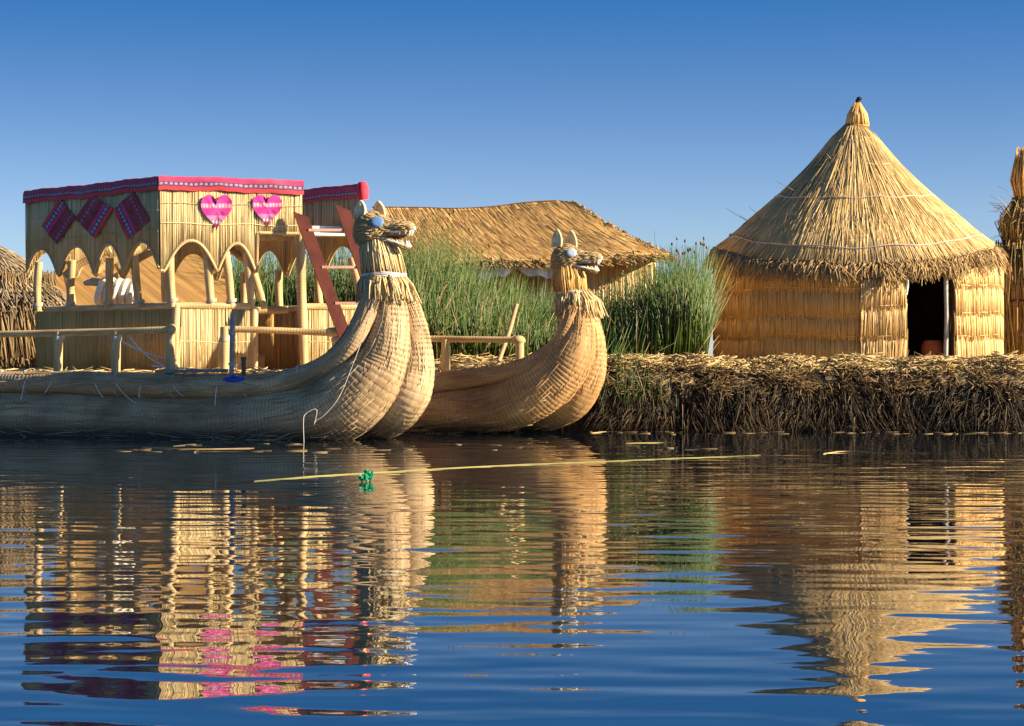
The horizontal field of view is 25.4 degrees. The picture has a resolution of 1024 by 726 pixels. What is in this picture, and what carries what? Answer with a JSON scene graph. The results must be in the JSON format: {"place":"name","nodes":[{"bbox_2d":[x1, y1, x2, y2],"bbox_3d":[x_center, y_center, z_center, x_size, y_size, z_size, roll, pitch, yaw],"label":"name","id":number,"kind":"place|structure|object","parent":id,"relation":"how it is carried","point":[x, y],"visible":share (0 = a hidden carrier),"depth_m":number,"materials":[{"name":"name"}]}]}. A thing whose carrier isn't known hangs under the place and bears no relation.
{"place":"outdoors","nodes":[
{"label":"outdoors","id":0,"kind":"place"},
{"bbox_2d":[0,429,1023,725],"bbox_3d":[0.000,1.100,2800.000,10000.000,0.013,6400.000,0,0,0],"label":"water","id":1,"kind":"structure","parent":0,"point":[796,579],"depth_m":11.50,"materials":[{"name":"blue liquid"}]},
{"bbox_2d":[142,447,242,448],"bbox_3d":[-4.125,1.098,29.261,1.535,0.018,0.491,0,0,12],"label":"floating reed","id":2,"kind":"object","parent":1,"relation":"on","point":[180,448],"visible":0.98,"depth_m":29.20,"materials":[{"name":"beige plant"}]},
{"bbox_2d":[0,200,434,441],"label":"reed boat","id":3,"kind":"object","parent":1,"relation":"on","point":[369,373],"visible":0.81,"depth_m":32.59,"materials":[{"name":"plant"}]},
{"bbox_2d":[155,369,227,372],"bbox_3d":[-4.694,0.118,33.307,1.072,0.065,0.260,0,0,21],"label":"plank","id":4,"kind":"object","parent":3,"relation":"on","point":[192,371],"visible":1,"depth_m":33.16,"materials":[{"name":"grey wood"}]},
{"bbox_2d":[23,176,368,372],"bbox_3d":[-5.105,-1.339,36.415,3.081,3.019,5.412,0,0,-42],"label":"cabin","id":5,"kind":"object","parent":3,"relation":"on","point":[174,231],"visible":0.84,"depth_m":35.25,"materials":[{"name":"beige plant"}]},
{"bbox_2d":[41,200,75,243],"bbox_3d":[-7.292,-2.276,36.573,0.056,0.734,1.072,0,0,-42],"label":"woven cloth","id":6,"kind":"object","parent":5,"relation":"attached to","point":[58,221],"visible":1,"depth_m":36.56,"materials":[{"name":"purple fabric"}]},
{"bbox_2d":[75,196,112,238],"bbox_3d":[-6.569,-2.301,35.776,0.054,0.698,1.128,0,0,-42],"label":"woven cloth","id":7,"kind":"object","parent":5,"relation":"attached to","point":[92,215],"visible":1,"depth_m":35.77,"materials":[{"name":"purple fabric"}]},
{"bbox_2d":[83,277,133,304],"bbox_3d":[-6.392,-1.130,36.301,0.883,0.499,0.522,0,0,0],"label":"reed coil","id":8,"kind":"object","parent":5,"relation":"on","point":[123,291],"visible":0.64,"depth_m":36.09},
{"bbox_2d":[113,192,149,239],"bbox_3d":[-5.851,-2.266,34.985,0.056,0.745,0.999,0,0,-43],"label":"woven cloth","id":9,"kind":"object","parent":5,"relation":"attached to","point":[131,214],"visible":1,"depth_m":34.98,"materials":[{"name":"purple fabric"}]},
{"bbox_2d":[201,195,231,230],"bbox_3d":[-4.508,-2.292,34.713,0.480,0.551,0.059,0,0,-18],"label":"heart cloth","id":10,"kind":"object","parent":5,"relation":"attached to","point":[215,212],"visible":1,"depth_m":34.71,"materials":[{"name":"pink fabric"}]},
{"bbox_2d":[253,195,281,226],"bbox_3d":[-3.760,-2.331,34.964,0.460,0.510,0.059,0,0,-19],"label":"heart cloth","id":11,"kind":"object","parent":5,"relation":"attached to","point":[266,211],"visible":1,"depth_m":34.96,"materials":[{"name":"pink fabric"}]},
{"bbox_2d":[222,316,246,382],"bbox_3d":[-3.967,-0.184,32.881,0.422,1.006,0.271,0,0,22],"label":"mooring cleat","id":12,"kind":"object","parent":3,"relation":"attached to","point":[232,378],"visible":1,"depth_m":32.88,"materials":[{"name":"blue metal"}]},
{"bbox_2d":[293,205,360,337],"bbox_3d":[-2.518,-1.259,34.530,0.768,2.366,1.825,0,0,-38],"label":"ladder","id":13,"kind":"object","parent":3,"relation":"on","point":[320,267],"visible":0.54,"depth_m":34.64,"materials":[{"name":"red wood"}]},
{"bbox_2d":[358,469,373,481],"bbox_3d":[-1.363,1.043,21.104,0.136,0.126,0.171,0,0,40],"label":"plastic scrap","id":14,"kind":"object","parent":1,"relation":"on","point":[367,475],"visible":1,"depth_m":21.07,"materials":[{"name":"green plastic"}]},
{"bbox_2d":[254,455,752,481],"bbox_3d":[0.109,1.097,24.252,0.467,0.015,8.008,0,0,42],"label":"floating reed","id":15,"kind":"object","parent":1,"relation":"on","point":[485,466],"visible":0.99,"depth_m":24.05,"materials":[{"name":"yellow plant"}]},
{"bbox_2d":[403,229,608,433],"bbox_3d":[-0.573,-0.387,35.917,4.393,3.349,1.574,0,0,19],"label":"reed boat","id":16,"kind":"object","parent":1,"relation":"on","point":[556,381],"visible":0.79,"depth_m":35.04,"materials":[{"name":"plant"}]},
{"bbox_2d":[497,303,518,361],"bbox_3d":[-0.061,-0.500,37.393,0.094,0.974,0.562,0,0,37],"label":"wooden stick","id":17,"kind":"object","parent":16,"relation":"on","point":[508,333],"visible":1,"depth_m":37.38,"materials":[{"name":"beige wood"}]},
{"bbox_2d":[113,430,1023,451],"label":"floating litter","id":18,"kind":"object","parent":1,"relation":"on","point":[1004,432],"visible":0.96,"depth_m":35.27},
{"bbox_2d":[563,379,1023,432],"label":"hanging reeds","id":19,"kind":"object","parent":1,"relation":"in","point":[746,413],"visible":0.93,"depth_m":36.50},
{"bbox_2d":[823,451,880,453],"bbox_3d":[4.051,1.097,27.907,0.837,0.018,0.564,0,0,-20],"label":"floating reed","id":20,"kind":"object","parent":1,"relation":"on","point":[850,451],"visible":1,"depth_m":28.08,"materials":[{"name":"beige plant"}]},
{"bbox_2d":[0,0,1023,355],"label":"sky","id":21,"kind":"structure","parent":0,"point":[664,117],"materials":[{"name":"blue"}]},
{"bbox_2d":[435,359,1023,431],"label":"ground","id":22,"kind":"structure","parent":0,"point":[960,380],"depth_m":36.92,"materials":[{"name":"brown plant"}]},
{"bbox_2d":[0,246,65,369],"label":"old hut","id":23,"kind":"object","parent":22,"relation":"on","point":[17,311],"visible":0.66,"depth_m":41.30,"materials":[{"name":"beige wicker"}]},
{"bbox_2d":[57,254,238,305],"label":"mat shelter","id":24,"kind":"object","parent":22,"relation":"on","point":[189,283],"visible":0.15,"depth_m":42.51,"materials":[{"name":"beige wicker"}]},
{"bbox_2d":[195,212,734,361],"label":"totora reeds","id":25,"kind":"object","parent":22,"relation":"on","point":[683,333],"visible":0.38,"depth_m":42.12,"materials":[{"name":"green plant"}]},
{"bbox_2d":[395,209,707,289],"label":"reed seed heads","id":26,"kind":"object","parent":25,"relation":"attached to","point":[676,250],"visible":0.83,"depth_m":43.31,"materials":[{"name":"brown plant"}]},
{"bbox_2d":[29,350,1023,378],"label":"reed litter","id":27,"kind":"object","parent":22,"relation":"on","point":[874,362],"visible":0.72,"depth_m":37.27,"materials":[{"name":"beige plant"}]},
{"bbox_2d":[372,200,681,319],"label":"long hut","id":28,"kind":"object","parent":22,"relation":"on","point":[530,228],"visible":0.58,"depth_m":47.77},
{"bbox_2d":[417,261,730,360],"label":"dry reeds","id":29,"kind":"object","parent":22,"relation":"on","point":[488,346],"visible":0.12,"depth_m":41.46,"materials":[{"name":"plant"}]},
{"bbox_2d":[590,337,687,430],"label":"bank grass","id":30,"kind":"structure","parent":22,"relation":"on","point":[620,371],"depth_m":36.69,"materials":[{"name":"plant"}]},
{"bbox_2d":[602,350,1023,412],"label":"matted reeds","id":31,"kind":"object","parent":22,"relation":"on","point":[799,386],"visible":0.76,"depth_m":36.82,"materials":[{"name":"beige plant"}]},
{"bbox_2d":[704,97,1009,360],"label":"round hut","id":32,"kind":"object","parent":22,"relation":"on","point":[855,235],"visible":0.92,"depth_m":47.91,"materials":[{"name":"beige plant"}]},
{"bbox_2d":[921,340,943,358],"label":"clay pot","id":33,"kind":"object","parent":32,"relation":"in","point":[935,347],"visible":0.73,"depth_m":47.71,"materials":[{"name":"brown ceramic"}]},
{"bbox_2d":[995,239,1023,355],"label":"reed stack","id":34,"kind":"object","parent":22,"relation":"on","point":[1013,293],"visible":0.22,"depth_m":49.54,"materials":[{"name":"beige plant"}]},
{"bbox_2d":[988,147,1023,248],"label":"reed bundle","id":35,"kind":"object","parent":34,"relation":"on","point":[1011,226],"visible":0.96,"depth_m":50.06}
]}

